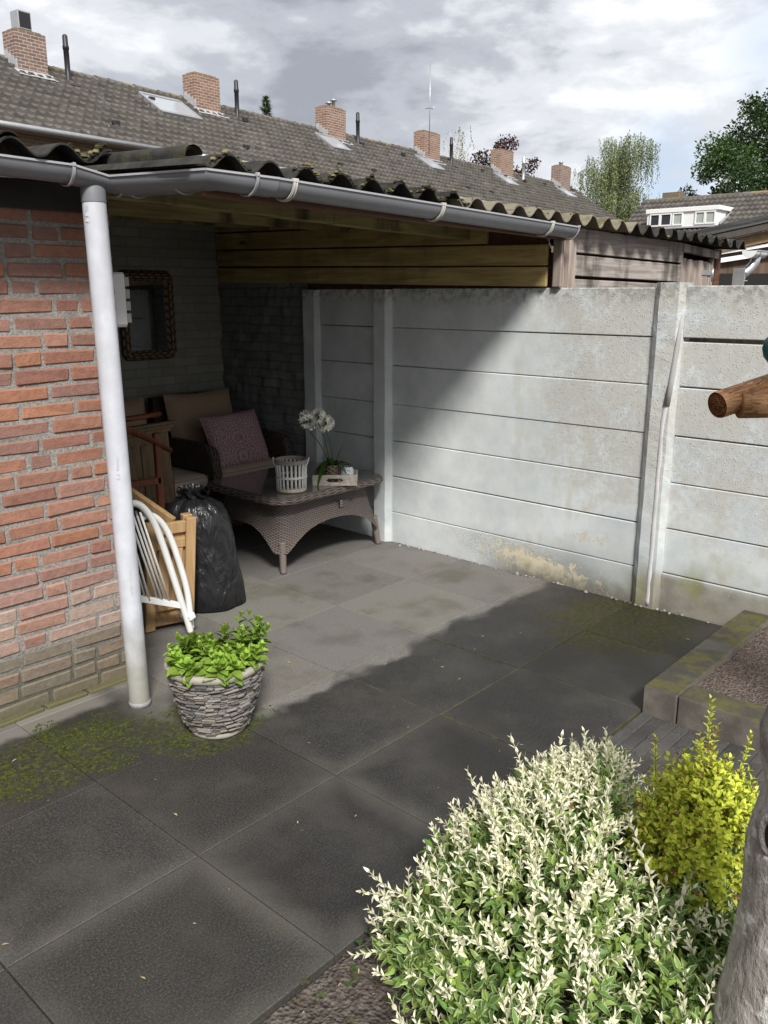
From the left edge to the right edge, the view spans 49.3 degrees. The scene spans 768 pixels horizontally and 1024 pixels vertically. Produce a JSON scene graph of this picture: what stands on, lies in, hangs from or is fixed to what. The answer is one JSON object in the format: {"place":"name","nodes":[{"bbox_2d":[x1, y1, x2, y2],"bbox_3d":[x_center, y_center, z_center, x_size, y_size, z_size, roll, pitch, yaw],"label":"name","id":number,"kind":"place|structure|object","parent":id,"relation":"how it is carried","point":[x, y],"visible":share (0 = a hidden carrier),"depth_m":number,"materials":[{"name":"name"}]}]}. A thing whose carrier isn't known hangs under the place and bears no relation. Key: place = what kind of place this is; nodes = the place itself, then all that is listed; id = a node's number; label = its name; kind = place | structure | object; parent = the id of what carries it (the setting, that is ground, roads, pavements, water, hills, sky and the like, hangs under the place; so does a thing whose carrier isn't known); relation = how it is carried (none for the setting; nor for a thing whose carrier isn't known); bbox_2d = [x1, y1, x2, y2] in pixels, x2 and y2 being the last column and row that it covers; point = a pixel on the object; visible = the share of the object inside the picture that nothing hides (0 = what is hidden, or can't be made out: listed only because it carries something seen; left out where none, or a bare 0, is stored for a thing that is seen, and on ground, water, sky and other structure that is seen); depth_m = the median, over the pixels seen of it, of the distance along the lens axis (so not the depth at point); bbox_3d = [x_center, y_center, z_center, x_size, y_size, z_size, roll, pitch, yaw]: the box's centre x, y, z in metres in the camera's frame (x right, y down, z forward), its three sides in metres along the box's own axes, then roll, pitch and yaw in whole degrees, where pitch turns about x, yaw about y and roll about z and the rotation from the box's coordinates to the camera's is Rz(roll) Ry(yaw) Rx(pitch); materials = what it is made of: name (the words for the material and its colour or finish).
{"place":"outdoors","nodes":[
{"label":"outdoors","id":0,"kind":"place"},
{"bbox_2d":[0,9,176,152],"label":"terraced house","id":1,"kind":"structure","parent":0,"point":[42,102],"depth_m":19.37,"materials":[{"name":"tile"}]},
{"bbox_2d":[93,71,331,173],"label":"terraced house","id":2,"kind":"structure","parent":0,"point":[201,117],"depth_m":23.15,"materials":[{"name":"tile"}]},
{"bbox_2d":[253,98,437,191],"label":"terraced house","id":3,"kind":"structure","parent":0,"point":[328,142],"depth_m":27.65,"materials":[{"name":"tile"}]},
{"bbox_2d":[0,523,721,1023],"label":"paving","id":4,"kind":"structure","parent":0,"point":[400,687],"depth_m":3.05,"materials":[{"name":"concrete"}]},
{"bbox_2d":[0,198,126,727],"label":"brick wall","id":5,"kind":"structure","parent":4,"relation":"on","point":[61,638],"depth_m":3.36,"materials":[{"name":"red brick"}]},
{"bbox_2d":[0,177,107,213],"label":"wall plate","id":6,"kind":"object","parent":5,"relation":"attached to","point":[32,194],"depth_m":3.10,"materials":[{"name":"black wood"}]},
{"bbox_2d":[80,185,151,708],"bbox_3d":[-1.038,-0.198,3.269,0.093,2.095,0.115,13,19,40],"label":"drainpipe","id":7,"kind":"object","parent":4,"relation":"on","point":[96,227],"visible":0.98,"depth_m":3.21,"materials":[{"name":"white plastic"}]},
{"bbox_2d":[0,705,274,801],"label":"moss","id":8,"kind":"object","parent":4,"relation":"on","point":[95,758],"visible":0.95,"depth_m":3.23,"materials":[{"name":"green plant"}]},
{"bbox_2d":[125,411,171,594],"bbox_3d":[-1.395,-0.066,4.850,0.370,1.017,0.380,13,19,40],"label":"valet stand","id":9,"kind":"object","parent":4,"relation":"on","point":[158,446],"visible":0.49,"depth_m":4.82,"materials":[{"name":"brown wood"}]},
{"bbox_2d":[133,503,168,574],"bbox_3d":[-1.345,0.186,5.120,0.456,0.411,0.456,13,19,40],"label":"leather stool","id":10,"kind":"object","parent":4,"relation":"on","point":[145,521],"visible":0.03,"depth_m":4.95,"materials":[{"name":"brown leather"}]},
{"bbox_2d":[127,420,176,567],"bbox_3d":[-1.514,-0.108,5.293,0.236,0.932,0.416,13,19,40],"label":"cupboard door","id":11,"kind":"structure","parent":4,"relation":"on","point":[141,457],"depth_m":5.21,"materials":[{"name":"brown wood"}]},
{"bbox_2d":[131,487,195,632],"bbox_3d":[-1.261,0.220,4.373,0.559,0.720,0.306,8,17,29],"label":"bed end","id":12,"kind":"object","parent":4,"relation":"on","point":[183,530],"visible":0.51,"depth_m":4.28,"materials":[{"name":"beige wood"}]},
{"bbox_2d":[133,500,195,633],"bbox_3d":[-1.083,0.276,4.074,0.082,0.747,0.363,13,19,40],"label":"metal rack","id":13,"kind":"object","parent":4,"relation":"on","point":[185,606],"visible":0.89,"depth_m":4.07,"materials":[{"name":"white metal"}]},
{"bbox_2d":[124,397,208,497],"bbox_3d":[-1.736,-0.269,5.733,0.891,0.941,0.720,13,19,40],"label":"armchair","id":14,"kind":"object","parent":4,"relation":"on","point":[134,406],"visible":0.13,"depth_m":5.81,"materials":[{"name":"wicker"}]},
{"bbox_2d":[167,483,245,612],"bbox_3d":[-0.990,0.176,4.619,0.409,0.682,0.419,13,19,40],"label":"rubbish bag","id":15,"kind":"object","parent":4,"relation":"on","point":[219,584],"visible":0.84,"depth_m":4.50,"materials":[{"name":"black plastic"}]},
{"bbox_2d":[164,638,264,739],"bbox_3d":[-0.663,0.714,3.321,0.390,0.300,0.391,13,19,40],"label":"stone planter","id":16,"kind":"object","parent":4,"relation":"on","point":[212,710],"visible":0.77,"depth_m":3.19,"materials":[{"name":"stone"}]},
{"bbox_2d":[163,610,272,687],"bbox_3d":[-0.652,0.522,3.273,0.421,0.179,0.414,-1,15,-2],"label":"potted plant","id":17,"kind":"object","parent":16,"relation":"in","point":[214,656],"visible":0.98,"depth_m":3.22,"materials":[{"name":"green plant"}]},
{"bbox_2d":[148,388,293,526],"bbox_3d":[-1.231,-0.411,6.276,0.891,0.941,0.740,13,19,40],"label":"armchair","id":18,"kind":"object","parent":4,"relation":"on","point":[193,450],"visible":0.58,"depth_m":6.15,"materials":[{"name":"wicker"}]},
{"bbox_2d":[199,409,269,467],"bbox_3d":[-1.077,-0.528,6.074,0.258,0.389,0.470,13,19,40],"label":"throw cushion","id":19,"kind":"object","parent":18,"relation":"on","point":[236,438],"visible":0.86,"depth_m":6.00,"materials":[{"name":"purple fabric"}]},
{"bbox_2d":[206,462,382,573],"bbox_3d":[-0.585,0.010,5.641,0.804,0.490,1.000,13,19,40],"label":"coffee table","id":20,"kind":"object","parent":4,"relation":"on","point":[282,523],"visible":0.8,"depth_m":5.29,"materials":[{"name":"wicker"}]},
{"bbox_2d":[272,455,308,493],"bbox_3d":[-0.575,-0.237,5.190,0.212,0.212,0.210,13,19,40],"label":"lantern basket","id":21,"kind":"object","parent":20,"relation":"on","point":[291,486],"visible":1,"depth_m":5.13,"materials":[{"name":"white paint"}]},
{"bbox_2d":[312,470,357,485],"bbox_3d":[-0.315,-0.223,5.423,0.284,0.069,0.180,0,15,0],"label":"wooden tray","id":22,"kind":"object","parent":20,"relation":"on","point":[350,480],"visible":0.83,"depth_m":5.34,"materials":[{"name":"white wood"}]},
{"bbox_2d":[298,408,350,487],"bbox_3d":[-0.361,-0.397,5.389,0.366,0.554,0.230,-7,16,-26],"label":"flowering plant","id":23,"kind":"object","parent":22,"relation":"in","point":[330,466],"visible":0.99,"depth_m":5.34,"materials":[{"name":"white plant"}]},
{"bbox_2d":[341,464,353,480],"bbox_3d":[-0.237,-0.253,5.415,0.088,0.108,0.088,13,19,40],"label":"dotted lantern","id":24,"kind":"object","parent":22,"relation":"on","point":[349,469],"visible":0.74,"depth_m":5.38,"materials":[{"name":"ceramic"}]},
{"bbox_2d":[2,565,689,1013],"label":"fallen leaves","id":25,"kind":"object","parent":4,"relation":"on","point":[348,967],"visible":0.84,"depth_m":2.15,"materials":[{"name":"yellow plant"}]},
{"bbox_2d":[394,542,708,622],"bbox_3d":[0.876,0.398,5.112,2.223,0.014,0.078,13,19,40],"label":"grit","id":26,"kind":"object","parent":4,"relation":"on","point":[586,591],"visible":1,"depth_m":5.10,"materials":[{"name":"gravel"}]},
{"bbox_2d":[642,644,729,723],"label":"edging block","id":27,"kind":"structure","parent":4,"relation":"on","point":[664,690],"depth_m":3.50,"materials":[{"name":"concrete"}]},
{"bbox_2d":[700,610,767,658],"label":"edging block","id":28,"kind":"structure","parent":4,"relation":"on","point":[734,635],"depth_m":3.99,"materials":[{"name":"concrete"}]},
{"bbox_2d":[0,0,767,204],"label":"sky","id":29,"kind":"structure","parent":0,"point":[560,77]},
{"bbox_2d":[367,61,513,203],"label":"terraced house","id":30,"kind":"structure","parent":0,"point":[426,161],"depth_m":32.13,"materials":[{"name":"tile"}]},
{"bbox_2d":[262,804,720,1023],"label":"garden bed","id":31,"kind":"object","parent":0,"point":[356,1000],"visible":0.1,"depth_m":2.11,"materials":[{"name":"soil"}]},
{"bbox_2d":[347,726,743,1023],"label":"variegated shrub","id":32,"kind":"object","parent":31,"relation":"on","point":[596,789],"visible":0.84,"depth_m":2.04,"materials":[{"name":"green plant"}]},
{"bbox_2d":[619,694,759,913],"bbox_3d":[0.863,0.745,2.241,0.429,0.514,0.468,13,19,40],"label":"yellow shrub","id":33,"kind":"object","parent":31,"relation":"on","point":[696,815],"visible":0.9,"depth_m":2.17,"materials":[{"name":"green plant"}]},
{"bbox_2d":[711,705,767,1023],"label":"garden tree","id":34,"kind":"object","parent":31,"relation":"on","point":[741,996],"visible":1,"depth_m":1.69,"materials":[{"name":"grey plant"}]},
{"bbox_2d":[453,148,579,251],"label":"terraced house","id":35,"kind":"structure","parent":0,"point":[499,174],"depth_m":36.81,"materials":[{"name":"tile"}]},
{"bbox_2d":[525,161,619,219],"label":"terraced house","id":36,"kind":"structure","parent":0,"point":[558,186],"depth_m":41.28,"materials":[{"name":"tile"}]},
{"bbox_2d":[591,712,764,794],"bbox_3d":[1.652,1.085,2.605,2.078,0.050,0.579,13,19,40],"label":"paver strip","id":37,"kind":"object","parent":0,"point":[634,737],"visible":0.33,"depth_m":3.21,"materials":[{"name":"concrete"}]},
{"bbox_2d":[708,374,767,417],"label":"pole frame","id":38,"kind":"object","parent":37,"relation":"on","point":[747,399],"visible":1,"depth_m":2.18,"materials":[{"name":"brown wood"}]},
{"bbox_2d":[762,337,767,361],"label":"knob","id":39,"kind":"object","parent":38,"relation":"attached to","point":[765,349],"visible":1,"depth_m":2.17,"materials":[{"name":"teal plastic"}]},
{"bbox_2d":[626,190,767,238],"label":"dormer house","id":40,"kind":"structure","parent":0,"point":[678,210],"depth_m":39.03,"materials":[{"name":"tile"}]},
{"bbox_2d":[676,685,765,752],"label":"edging block","id":41,"kind":"structure","parent":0,"point":[738,719],"depth_m":3.28,"materials":[{"name":"concrete"}]},
{"bbox_2d":[697,626,767,707],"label":"raised bed soil","id":42,"kind":"structure","parent":0,"point":[741,673],"depth_m":3.60,"materials":[{"name":"brown gravel"}]},
{"label":"ground","id":43,"kind":"structure","parent":0,"visible":0},
{"bbox_2d":[109,220,224,423],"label":"back wall","id":44,"kind":"structure","parent":43,"relation":"on","point":[185,256],"depth_m":6.38,"materials":[{"name":"grey paint"}]},
{"bbox_2d":[119,270,176,360],"bbox_3d":[-1.726,-1.442,6.149,0.045,0.644,0.464,13,19,40],"label":"wicker mirror","id":45,"kind":"object","parent":44,"relation":"attached to","point":[148,332],"visible":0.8,"depth_m":6.17,"materials":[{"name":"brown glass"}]},
{"bbox_2d":[0,130,577,289],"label":"porch roof","id":46,"kind":"structure","parent":44,"relation":"on","point":[314,246],"depth_m":4.75,"materials":[{"name":"brown wood"}]},
{"bbox_2d":[0,154,580,248],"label":"rain gutter","id":47,"kind":"object","parent":46,"relation":"attached to","point":[140,185],"visible":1,"depth_m":2.97,"materials":[{"name":"grey plastic"}]},
{"bbox_2d":[218,282,307,460],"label":"rough brick wall","id":48,"kind":"structure","parent":43,"relation":"on","point":[261,342],"depth_m":6.38,"materials":[{"name":"grey brick"}]},
{"bbox_2d":[260,95,273,116],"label":"conifer","id":49,"kind":"object","parent":43,"relation":"on","point":[266,109],"visible":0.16,"depth_m":41.16,"materials":[{"name":"green plant"}]},
{"bbox_2d":[442,126,477,160],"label":"slender birch","id":50,"kind":"object","parent":43,"relation":"on","point":[458,149],"visible":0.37,"depth_m":55.88,"materials":[{"name":"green plant"}]},
{"bbox_2d":[470,134,540,176],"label":"copper beech","id":51,"kind":"object","parent":43,"relation":"on","point":[497,145],"visible":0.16,"depth_m":55.80,"materials":[{"name":"purple plant"}]},
{"bbox_2d":[302,282,767,625],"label":"concrete fence","id":52,"kind":"object","parent":43,"relation":"on","point":[584,439],"visible":0.91,"depth_m":4.81,"materials":[{"name":"grey concrete"}]},
{"bbox_2d":[571,130,660,221],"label":"weeping birch","id":53,"kind":"object","parent":43,"relation":"on","point":[615,177],"visible":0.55,"depth_m":55.69,"materials":[{"name":"green plant"}]},
{"bbox_2d":[550,212,745,287],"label":"garden shed","id":54,"kind":"structure","parent":43,"relation":"on","point":[610,253],"depth_m":5.36,"materials":[{"name":"wood"}]},
{"bbox_2d":[678,258,713,285],"bbox_3d":[2.259,-1.330,6.157,0.043,1.020,0.568,13,19,40],"label":"door","id":55,"kind":"structure","parent":54,"relation":"in","point":[699,272],"depth_m":6.05,"materials":[{"name":"wood"}]},
{"bbox_2d":[677,87,767,195],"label":"oak tree","id":56,"kind":"object","parent":43,"relation":"on","point":[733,157],"visible":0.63,"depth_m":49.74,"materials":[{"name":"green plant"}]},
{"bbox_2d":[688,338,763,389],"bbox_3d":[2.773,-0.184,3.480,4.400,1.360,0.020,13,19,40],"label":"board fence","id":57,"kind":"object","parent":43,"relation":"on","point":[726,341],"depth_m":4.26,"materials":[{"name":"grey concrete"}]},
{"bbox_2d":[690,214,767,285],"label":"outbuilding","id":58,"kind":"structure","parent":43,"relation":"on","point":[732,259],"depth_m":9.71,"materials":[{"name":"tile"}]},
{"bbox_2d":[732,250,767,284],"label":"neighbour gutter","id":59,"kind":"object","parent":58,"relation":"attached to","point":[740,275],"visible":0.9,"depth_m":6.24,"materials":[{"name":"white paint"}]},
{"bbox_3d":[-2.092,-0.445,4.300,2.255,2.150,0.200,13,19,40],"label":"jamb wall","id":60,"kind":"object","parent":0,"visible":0},
{"bbox_2d":[113,272,131,326],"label":"socket block","id":61,"kind":"structure","parent":60,"relation":"attached to","point":[122,295],"depth_m":3.59,"materials":[{"name":"white paint"}]}
]}

